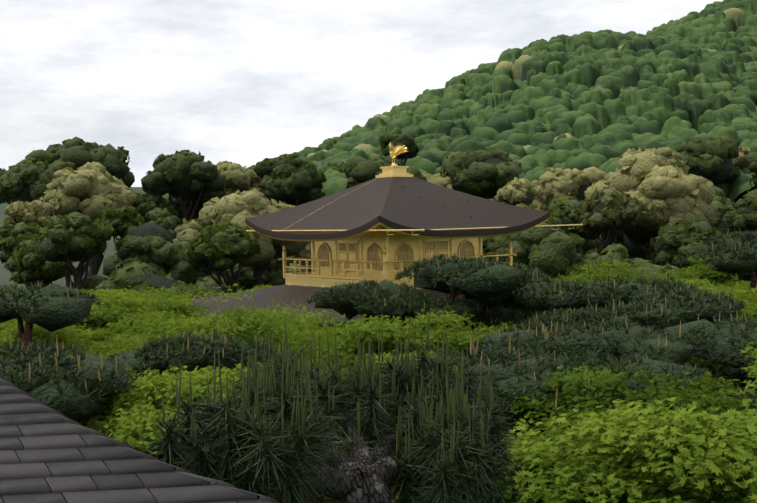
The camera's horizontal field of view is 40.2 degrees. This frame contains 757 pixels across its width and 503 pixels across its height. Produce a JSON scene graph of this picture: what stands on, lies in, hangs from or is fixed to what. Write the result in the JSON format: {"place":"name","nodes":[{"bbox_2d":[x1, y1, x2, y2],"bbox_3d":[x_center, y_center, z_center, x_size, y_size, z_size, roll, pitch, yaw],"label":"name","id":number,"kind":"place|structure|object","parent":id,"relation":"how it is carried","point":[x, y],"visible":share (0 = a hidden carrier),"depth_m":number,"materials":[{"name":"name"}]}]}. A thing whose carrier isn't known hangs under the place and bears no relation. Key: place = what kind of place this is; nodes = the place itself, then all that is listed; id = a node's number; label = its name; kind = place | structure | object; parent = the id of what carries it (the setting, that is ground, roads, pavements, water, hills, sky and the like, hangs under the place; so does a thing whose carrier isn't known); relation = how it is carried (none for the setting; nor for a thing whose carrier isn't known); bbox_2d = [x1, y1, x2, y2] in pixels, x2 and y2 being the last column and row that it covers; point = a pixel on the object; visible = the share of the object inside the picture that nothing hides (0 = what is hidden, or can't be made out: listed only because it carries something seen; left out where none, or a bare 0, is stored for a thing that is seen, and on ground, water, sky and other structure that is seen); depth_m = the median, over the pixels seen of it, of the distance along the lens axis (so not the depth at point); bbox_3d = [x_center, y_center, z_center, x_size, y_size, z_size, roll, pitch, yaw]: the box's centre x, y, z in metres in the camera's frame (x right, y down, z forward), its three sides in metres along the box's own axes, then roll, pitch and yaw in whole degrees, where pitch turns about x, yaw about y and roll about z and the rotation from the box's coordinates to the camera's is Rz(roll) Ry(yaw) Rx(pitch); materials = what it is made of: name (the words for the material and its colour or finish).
{"place":"outdoors","nodes":[
{"label":"outdoors","id":0,"kind":"place"},
{"bbox_2d":[0,187,642,287],"bbox_3d":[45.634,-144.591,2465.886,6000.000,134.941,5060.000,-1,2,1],"label":"ground","id":1,"kind":"structure","parent":0,"point":[5,275],"depth_m":192.11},
{"bbox_2d":[0,221,41,289],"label":"broadleaf tree","id":2,"kind":"object","parent":1,"relation":"on","point":[11,236],"visible":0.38,"depth_m":83.38,"materials":[{"name":"green plant"}]},
{"bbox_2d":[3,200,54,289],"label":"broadleaf tree","id":3,"kind":"object","parent":1,"relation":"on","point":[35,211],"visible":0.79,"depth_m":111.85,"materials":[{"name":"green plant"}]},
{"bbox_2d":[0,149,74,286],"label":"tree","id":4,"kind":"object","parent":1,"relation":"on","point":[29,177],"visible":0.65,"depth_m":129.12,"materials":[{"name":"green plant"}]},
{"bbox_2d":[4,236,74,287],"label":"broadleaf tree","id":5,"kind":"object","parent":1,"relation":"on","point":[25,264],"visible":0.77,"depth_m":74.50,"materials":[{"name":"green plant"}]},
{"bbox_2d":[0,321,96,360],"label":"maple tree","id":6,"kind":"object","parent":1,"relation":"on","point":[47,335],"visible":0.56,"depth_m":24.99,"materials":[{"name":"green plant"}]},
{"bbox_2d":[42,216,70,287],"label":"broadleaf tree","id":7,"kind":"object","parent":1,"relation":"on","point":[46,221],"depth_m":95.44,"materials":[{"name":"green plant"}]},
{"bbox_2d":[0,318,114,360],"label":"maple tree","id":8,"kind":"object","parent":1,"relation":"on","point":[7,323],"visible":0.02,"depth_m":29.39,"materials":[{"name":"green plant"}]},
{"bbox_2d":[0,331,139,420],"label":"pine","id":9,"kind":"object","parent":1,"relation":"on","point":[79,389],"visible":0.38,"depth_m":13.36,"materials":[{"name":"green plant"}]},
{"bbox_2d":[35,212,113,289],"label":"broadleaf tree","id":10,"kind":"object","parent":1,"relation":"on","point":[76,237],"visible":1,"depth_m":71.64,"materials":[{"name":"green plant"}]},
{"bbox_2d":[12,295,137,334],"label":"maple tree","id":11,"kind":"object","parent":1,"relation":"on","point":[101,320],"visible":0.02,"depth_m":31.62,"materials":[{"name":"green plant"}]},
{"bbox_2d":[0,280,163,461],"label":"pine","id":12,"kind":"object","parent":1,"relation":"on","point":[52,307],"visible":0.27,"depth_m":22.12,"materials":[{"name":"green plant"}]},
{"bbox_2d":[4,285,163,339],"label":"maple tree","id":13,"kind":"object","parent":1,"relation":"on","point":[100,312],"visible":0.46,"depth_m":31.65,"materials":[{"name":"green plant"}]},
{"bbox_2d":[64,275,108,291],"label":"bush","id":14,"kind":"object","parent":1,"relation":"on","point":[92,281],"visible":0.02,"depth_m":74.42,"materials":[{"name":"green plant"}]},
{"bbox_2d":[39,161,136,276],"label":"broadleaf tree","id":15,"kind":"object","parent":1,"relation":"on","point":[92,190],"visible":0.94,"depth_m":119.76,"materials":[{"name":"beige plant"}]},
{"bbox_2d":[46,137,134,276],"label":"tree","id":16,"kind":"object","parent":1,"relation":"on","point":[78,152],"visible":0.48,"depth_m":134.31,"materials":[{"name":"green plant"}]},
{"bbox_2d":[61,347,126,369],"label":"maple tree","id":17,"kind":"object","parent":1,"relation":"on","point":[110,352],"depth_m":21.55,"materials":[{"name":"green plant"}]},
{"bbox_2d":[67,328,159,352],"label":"maple tree","id":18,"kind":"object","parent":1,"relation":"on","point":[106,334],"visible":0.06,"depth_m":28.81,"materials":[{"name":"green plant"}]},
{"bbox_2d":[78,339,148,354],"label":"maple tree","id":19,"kind":"object","parent":1,"relation":"on","point":[116,345],"visible":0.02,"depth_m":25.43,"materials":[{"name":"green plant"}]},
{"bbox_2d":[92,205,143,244],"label":"broadleaf tree","id":20,"kind":"object","parent":1,"relation":"on","point":[121,219],"visible":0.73,"depth_m":105.30,"materials":[{"name":"green plant"}]},
{"bbox_2d":[98,287,139,304],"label":"maple tree","id":21,"kind":"object","parent":1,"relation":"on","point":[118,290],"depth_m":56.16,"materials":[{"name":"green plant"}]},
{"bbox_2d":[0,375,278,502],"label":"building roof","id":22,"kind":"structure","parent":1,"relation":"on","point":[48,454],"depth_m":3.84,"materials":[{"name":"grey tile"}]},
{"bbox_2d":[74,368,206,474],"bbox_3d":[-3.262,4.339,14.623,3.240,5.359,3.410,-1,2,1],"label":"maple tree","id":23,"kind":"object","parent":1,"relation":"on","point":[97,422],"visible":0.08,"depth_m":13.76,"materials":[{"name":"green plant"}]},
{"bbox_2d":[122,218,176,243],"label":"tree","id":24,"kind":"object","parent":1,"relation":"on","point":[160,227],"visible":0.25,"depth_m":104.51,"materials":[{"name":"green plant"}]},
{"bbox_2d":[102,234,200,285],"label":"tree","id":25,"kind":"object","parent":1,"relation":"on","point":[167,257],"visible":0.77,"depth_m":82.30,"materials":[{"name":"green plant"}]},
{"bbox_2d":[105,291,197,318],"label":"maple tree","id":26,"kind":"object","parent":1,"relation":"on","point":[165,296],"visible":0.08,"depth_m":44.41,"materials":[{"name":"green plant"}]},
{"bbox_2d":[95,261,208,298],"bbox_3d":[-13.266,4.507,61.494,7.492,7.857,8.714,-1,2,1],"label":"bush","id":27,"kind":"object","parent":1,"relation":"on","point":[140,277],"visible":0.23,"depth_m":60.71,"materials":[{"name":"green plant"}]},
{"bbox_2d":[95,287,211,322],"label":"maple tree","id":28,"kind":"object","parent":1,"relation":"on","point":[160,305],"visible":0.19,"depth_m":42.53,"materials":[{"name":"green plant"}]},
{"bbox_2d":[132,192,181,222],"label":"broadleaf tree","id":29,"kind":"object","parent":1,"relation":"on","point":[144,204],"visible":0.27,"depth_m":134.50,"materials":[{"name":"green plant"}]},
{"bbox_2d":[129,309,193,337],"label":"maple tree","id":30,"kind":"object","parent":1,"relation":"on","point":[167,314],"visible":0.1,"depth_m":38.94,"materials":[{"name":"green plant"}]},
{"bbox_2d":[143,207,181,230],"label":"tree","id":31,"kind":"object","parent":1,"relation":"on","point":[154,214],"visible":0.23,"depth_m":126.92,"materials":[{"name":"green plant"}]},
{"bbox_2d":[130,285,194,298],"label":"maple tree","id":32,"kind":"object","parent":1,"relation":"on","point":[169,291],"visible":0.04,"depth_m":57.41,"materials":[{"name":"green plant"}]},
{"bbox_2d":[141,149,225,223],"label":"tree","id":33,"kind":"object","parent":1,"relation":"on","point":[183,176],"visible":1,"depth_m":134.97,"materials":[{"name":"green plant"}]},
{"bbox_2d":[166,196,203,218],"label":"broadleaf tree","id":34,"kind":"object","parent":1,"relation":"on","point":[198,209],"visible":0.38,"depth_m":145.32,"materials":[{"name":"green plant"}]},
{"bbox_2d":[103,362,271,474],"bbox_3d":[-2.081,4.052,13.149,2.878,5.217,2.845,-1,2,1],"label":"maple tree","id":35,"kind":"object","parent":1,"relation":"on","point":[130,427],"visible":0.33,"depth_m":12.66,"materials":[{"name":"green plant"}]},
{"bbox_2d":[173,218,214,275],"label":"tree","id":36,"kind":"object","parent":1,"relation":"on","point":[188,230],"visible":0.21,"depth_m":105.73,"materials":[{"name":"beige plant"}]},
{"bbox_2d":[194,274,248,295],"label":"bush","id":37,"kind":"object","parent":1,"relation":"on","point":[202,283],"visible":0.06,"depth_m":80.10,"materials":[{"name":"green plant"}]},
{"bbox_2d":[184,218,260,293],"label":"broadleaf tree","id":38,"kind":"object","parent":1,"relation":"on","point":[224,244],"visible":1,"depth_m":67.70,"materials":[{"name":"green plant"}]},
{"bbox_2d":[105,327,340,502],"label":"pine","id":39,"kind":"object","parent":1,"relation":"on","point":[191,352],"visible":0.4,"depth_m":16.68,"materials":[{"name":"green plant"}]},
{"bbox_2d":[97,283,358,358],"bbox_3d":[-3.399,4.738,25.838,6.171,7.872,6.413,-1,2,1],"label":"maple tree","id":40,"kind":"object","parent":1,"relation":"on","point":[239,324],"visible":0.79,"depth_m":25.12,"materials":[{"name":"green plant"}]},
{"bbox_2d":[215,160,261,195],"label":"tree","id":41,"kind":"object","parent":1,"relation":"on","point":[240,177],"visible":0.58,"depth_m":143.76,"materials":[{"name":"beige plant"}]},
{"bbox_2d":[195,187,310,288],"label":"broadleaf tree","id":42,"kind":"object","parent":1,"relation":"on","point":[238,207],"visible":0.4,"depth_m":79.91,"materials":[{"name":"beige plant"}]},
{"bbox_2d":[223,258,292,290],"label":"tree","id":43,"kind":"object","parent":1,"relation":"on","point":[273,274],"visible":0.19,"depth_m":96.17,"materials":[{"name":"green plant"}]},
{"bbox_2d":[201,308,318,356],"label":"maple tree","id":44,"kind":"object","parent":1,"relation":"on","point":[286,314],"visible":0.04,"depth_m":35.86,"materials":[{"name":"green plant"}]},
{"bbox_2d":[190,463,338,502],"bbox_3d":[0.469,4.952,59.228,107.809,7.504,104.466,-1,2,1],"label":"understorey shrub","id":45,"kind":"object","parent":1,"relation":"on","point":[326,499],"depth_m":32.26,"materials":[{"name":"green plant"}]},
{"bbox_2d":[211,327,345,365],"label":"maple tree","id":46,"kind":"object","parent":1,"relation":"on","point":[298,344],"visible":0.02,"depth_m":33.86,"materials":[{"name":"green plant"}]},
{"bbox_2d":[253,153,326,205],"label":"tree","id":47,"kind":"object","parent":1,"relation":"on","point":[292,178],"visible":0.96,"depth_m":134.74,"materials":[{"name":"green plant"}]},
{"bbox_2d":[286,242,311,272],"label":"tree","id":48,"kind":"object","parent":1,"relation":"on","point":[305,251],"visible":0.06,"depth_m":107.03,"materials":[{"name":"green plant"}]},
{"bbox_2d":[267,359,344,502],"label":"maple tree","id":49,"kind":"object","parent":1,"relation":"on","point":[322,377],"depth_m":24.09,"materials":[{"name":"green plant"}]},
{"bbox_2d":[277,307,340,351],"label":"maple tree","id":50,"kind":"object","parent":1,"relation":"on","point":[314,317],"visible":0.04,"depth_m":38.41,"materials":[{"name":"green plant"}]},
{"bbox_2d":[293,327,351,387],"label":"maple tree","id":51,"kind":"object","parent":1,"relation":"on","point":[324,342],"visible":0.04,"depth_m":34.17,"materials":[{"name":"green plant"}]},
{"bbox_2d":[322,161,343,172],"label":"broadleaf tree","id":52,"kind":"object","parent":1,"relation":"on","point":[338,166],"visible":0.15,"depth_m":171.42,"materials":[{"name":"green plant"}]},
{"bbox_2d":[135,308,532,502],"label":"pine","id":53,"kind":"object","parent":1,"relation":"on","point":[282,425],"visible":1,"depth_m":6.20,"materials":[{"name":"green plant"}]},
{"bbox_2d":[308,348,366,384],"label":"maple tree","id":54,"kind":"object","parent":1,"relation":"on","point":[339,360],"visible":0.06,"depth_m":28.97,"materials":[{"name":"green plant"}]},
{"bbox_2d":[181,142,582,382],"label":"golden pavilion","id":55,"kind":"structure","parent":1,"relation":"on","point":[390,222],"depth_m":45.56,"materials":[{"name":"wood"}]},
{"bbox_2d":[342,155,426,188],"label":"tree","id":56,"kind":"object","parent":1,"relation":"on","point":[357,170],"visible":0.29,"depth_m":141.90,"materials":[{"name":"green plant"}]},
{"bbox_2d":[291,305,498,388],"bbox_3d":[0.463,5.176,28.580,5.675,7.262,5.401,-1,2,1],"label":"maple tree","id":57,"kind":"object","parent":1,"relation":"on","point":[390,331],"visible":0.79,"depth_m":27.54,"materials":[{"name":"green plant"}]},
{"bbox_2d":[379,133,418,165],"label":"broadleaf tree","id":58,"kind":"object","parent":1,"relation":"on","point":[401,140],"visible":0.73,"depth_m":181.88,"materials":[{"name":"green plant"}]},
{"bbox_2d":[341,349,456,380],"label":"maple tree","id":59,"kind":"object","parent":1,"relation":"on","point":[385,359],"visible":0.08,"depth_m":25.40,"materials":[{"name":"green plant"}]},
{"bbox_2d":[422,173,453,189],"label":"tree","id":60,"kind":"object","parent":1,"relation":"on","point":[442,180],"visible":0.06,"depth_m":141.66,"materials":[{"name":"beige plant"}]},
{"bbox_2d":[307,251,571,370],"bbox_3d":[2.368,4.566,35.175,9.449,9.250,9.586,-1,2,1],"label":"pine","id":61,"kind":"object","parent":1,"relation":"on","point":[478,283],"visible":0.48,"depth_m":33.32,"materials":[{"name":"green plant"}]},
{"bbox_2d":[162,0,756,236],"bbox_3d":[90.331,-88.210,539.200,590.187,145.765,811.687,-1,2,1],"label":"hill forest trees","id":62,"kind":"object","parent":1,"relation":"on","point":[603,100],"visible":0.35,"depth_m":299.35,"materials":[{"name":"green plant"}]},
{"bbox_2d":[439,146,521,198],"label":"tree","id":63,"kind":"object","parent":1,"relation":"on","point":[488,172],"visible":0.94,"depth_m":141.00,"materials":[{"name":"green plant"}]},
{"bbox_2d":[455,321,520,367],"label":"maple tree","id":64,"kind":"object","parent":1,"relation":"on","point":[490,330],"visible":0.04,"depth_m":30.68,"materials":[{"name":"green plant"}]},
{"bbox_2d":[482,236,509,253],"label":"broadleaf tree","id":65,"kind":"object","parent":1,"relation":"on","point":[491,243],"visible":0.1,"depth_m":72.27,"materials":[{"name":"green plant"}]},
{"bbox_2d":[449,301,580,332],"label":"pine","id":66,"kind":"object","parent":1,"relation":"on","point":[512,311],"visible":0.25,"depth_m":33.62,"materials":[{"name":"green plant"}]},
{"bbox_2d":[308,334,725,502],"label":"pine","id":67,"kind":"object","parent":1,"relation":"on","point":[511,381],"visible":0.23,"depth_m":14.05,"materials":[{"name":"green plant"}]},
{"bbox_2d":[493,177,545,208],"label":"broadleaf tree","id":68,"kind":"object","parent":1,"relation":"on","point":[516,191],"visible":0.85,"depth_m":107.47,"materials":[{"name":"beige plant"}]},
{"bbox_2d":[483,204,584,280],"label":"tree","id":69,"kind":"object","parent":1,"relation":"on","point":[551,252],"visible":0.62,"depth_m":71.38,"materials":[{"name":"green plant"}]},
{"bbox_2d":[531,166,607,204],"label":"tree","id":70,"kind":"object","parent":1,"relation":"on","point":[573,184],"visible":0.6,"depth_m":135.90,"materials":[{"name":"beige plant"}]},
{"bbox_2d":[540,196,600,255],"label":"tree","id":71,"kind":"object","parent":1,"relation":"on","point":[576,204],"visible":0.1,"depth_m":106.24,"materials":[{"name":"green plant"}]},
{"bbox_2d":[391,423,753,502],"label":"maple tree","id":72,"kind":"object","parent":1,"relation":"on","point":[546,451],"visible":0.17,"depth_m":9.53,"materials":[{"name":"green plant"}]},
{"bbox_2d":[551,201,599,241],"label":"broadleaf tree","id":73,"kind":"object","parent":1,"relation":"on","point":[565,213],"visible":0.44,"depth_m":96.67,"materials":[{"name":"green plant"}]},
{"bbox_2d":[464,271,702,368],"bbox_3d":[6.365,4.654,27.985,8.062,8.132,6.777,-1,2,1],"label":"pine","id":74,"kind":"object","parent":1,"relation":"on","point":[574,294],"visible":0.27,"depth_m":27.06,"materials":[{"name":"green plant"}]},
{"bbox_2d":[539,257,665,284],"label":"maple tree","id":75,"kind":"object","parent":1,"relation":"on","point":[613,270],"visible":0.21,"depth_m":52.71,"materials":[{"name":"green plant"}]},
{"bbox_2d":[579,250,630,280],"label":"shrub","id":76,"kind":"object","parent":1,"relation":"on","point":[589,256],"visible":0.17,"depth_m":73.40,"materials":[{"name":"green plant"}]},
{"bbox_2d":[577,187,644,253],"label":"broadleaf tree","id":77,"kind":"object","parent":1,"relation":"on","point":[608,209],"visible":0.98,"depth_m":86.21,"materials":[{"name":"green plant"}]},
{"bbox_2d":[478,318,756,502],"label":"pine","id":78,"kind":"object","parent":1,"relation":"on","point":[616,341],"visible":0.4,"depth_m":18.11,"materials":[{"name":"green plant"}]},
{"bbox_2d":[600,242,654,271],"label":"tree","id":79,"kind":"object","parent":1,"relation":"on","point":[613,251],"visible":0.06,"depth_m":82.77,"materials":[{"name":"green plant"}]},
{"bbox_2d":[510,365,750,437],"bbox_3d":[3.263,4.030,13.529,3.051,5.192,3.698,-1,2,1],"label":"maple tree","id":80,"kind":"object","parent":1,"relation":"on","point":[704,402],"visible":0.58,"depth_m":12.88,"materials":[{"name":"green plant"}]},
{"bbox_2d":[505,396,756,502],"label":"maple tree","id":81,"kind":"object","parent":1,"relation":"on","point":[692,456],"visible":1,"depth_m":7.99,"materials":[{"name":"green plant"}]},
{"bbox_2d":[611,233,655,259],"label":"tree","id":82,"kind":"object","parent":1,"relation":"on","point":[623,239],"visible":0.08,"depth_m":122.71,"materials":[{"name":"green plant"}]},
{"bbox_2d":[602,262,683,282],"bbox_3d":[14.356,4.285,56.021,5.917,7.334,5.293,-1,2,20],"label":"shrub","id":83,"kind":"object","parent":1,"relation":"on","point":[654,269],"visible":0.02,"depth_m":55.85,"materials":[{"name":"green plant"}]},
{"bbox_2d":[540,403,747,502],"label":"maple tree","id":84,"kind":"object","parent":1,"relation":"on","point":[572,417],"depth_m":12.27,"materials":[{"name":"green plant"}]},
{"bbox_2d":[584,150,716,260],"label":"broadleaf tree","id":85,"kind":"object","parent":1,"relation":"on","point":[659,189],"visible":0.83,"depth_m":92.97,"materials":[{"name":"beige plant"}]},
{"bbox_2d":[615,146,689,174],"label":"tree","id":86,"kind":"object","parent":1,"relation":"on","point":[670,156],"visible":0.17,"depth_m":135.04,"materials":[{"name":"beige plant"}]},
{"bbox_2d":[564,284,747,331],"bbox_3d":[7.700,4.649,25.002,6.525,7.786,6.760,-3,2,-31],"label":"pine","id":87,"kind":"object","parent":1,"relation":"on","point":[661,310],"visible":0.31,"depth_m":24.07,"materials":[{"name":"green plant"}]},
{"bbox_2d":[650,217,726,277],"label":"broadleaf tree","id":88,"kind":"object","parent":1,"relation":"on","point":[677,244],"visible":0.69,"depth_m":74.92,"materials":[{"name":"green plant"}]},
{"bbox_2d":[669,277,714,289],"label":"maple tree","id":89,"kind":"object","parent":1,"relation":"on","point":[697,283],"visible":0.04,"depth_m":44.42,"materials":[{"name":"green plant"}]},
{"bbox_2d":[654,255,750,289],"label":"maple tree","id":90,"kind":"object","parent":1,"relation":"on","point":[710,273],"visible":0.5,"depth_m":46.62,"materials":[{"name":"green plant"}]},
{"bbox_2d":[684,356,729,374],"bbox_3d":[6.233,4.759,20.918,3.442,6.250,2.564,-1,2,1],"label":"shrub","id":91,"kind":"object","parent":1,"relation":"on","point":[694,359],"visible":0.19,"depth_m":20.00,"materials":[{"name":"green plant"}]},
{"bbox_2d":[676,135,740,184],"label":"tree","id":92,"kind":"object","parent":1,"relation":"on","point":[710,158],"visible":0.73,"depth_m":142.46,"materials":[{"name":"green plant"}]},
{"bbox_2d":[664,310,756,501],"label":"pine","id":93,"kind":"object","parent":1,"relation":"on","point":[728,342],"visible":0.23,"depth_m":18.45,"materials":[{"name":"green plant"}]},
{"bbox_2d":[690,228,756,295],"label":"pine","id":94,"kind":"object","parent":1,"relation":"on","point":[739,258],"visible":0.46,"depth_m":35.93,"materials":[{"name":"green plant"}]},
{"bbox_2d":[698,278,749,293],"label":"maple tree","id":95,"kind":"object","parent":1,"relation":"on","point":[718,288],"visible":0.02,"depth_m":42.97,"materials":[{"name":"green plant"}]},
{"bbox_2d":[713,186,735,209],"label":"tree","id":96,"kind":"object","parent":1,"relation":"on","point":[719,196],"visible":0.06,"depth_m":122.92,"materials":[{"name":"green plant"}]},
{"bbox_2d":[694,285,756,315],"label":"maple tree","id":97,"kind":"object","parent":1,"relation":"on","point":[739,295],"visible":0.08,"depth_m":33.02,"materials":[{"name":"green plant"}]},
{"bbox_2d":[710,201,741,236],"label":"tree","id":98,"kind":"object","parent":1,"relation":"on","point":[721,222],"visible":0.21,"depth_m":108.37,"materials":[{"name":"green plant"}]},
{"bbox_2d":[716,300,756,326],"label":"maple tree","id":99,"kind":"object","parent":1,"relation":"on","point":[751,305],"visible":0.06,"depth_m":30.67,"materials":[{"name":"green plant"}]},
{"bbox_2d":[725,280,756,292],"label":"maple tree","id":100,"kind":"object","parent":1,"relation":"on","point":[746,284],"visible":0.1,"depth_m":41.98,"materials":[{"name":"green plant"}]},
{"bbox_2d":[732,146,750,170],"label":"broadleaf tree","id":101,"kind":"object","parent":1,"relation":"on","point":[743,153],"visible":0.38,"depth_m":158.25,"materials":[{"name":"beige plant"}]},
{"bbox_2d":[728,189,756,232],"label":"broadleaf tree","id":102,"kind":"object","parent":1,"relation":"on","point":[742,216],"visible":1,"depth_m":101.94,"materials":[{"name":"green plant"}]},
{"bbox_2d":[733,327,756,420],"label":"maple tree","id":103,"kind":"object","parent":1,"relation":"on","point":[749,383],"visible":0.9,"depth_m":11.88,"materials":[{"name":"green plant"}]},
{"bbox_2d":[744,148,756,186],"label":"tree","id":104,"kind":"object","parent":1,"relation":"on","point":[751,159],"visible":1,"depth_m":131.40,"materials":[{"name":"green plant"}]},
{"bbox_2d":[0,0,722,186],"label":"sky","id":105,"kind":"structure","parent":0,"point":[242,82],"materials":[{"name":"white"}]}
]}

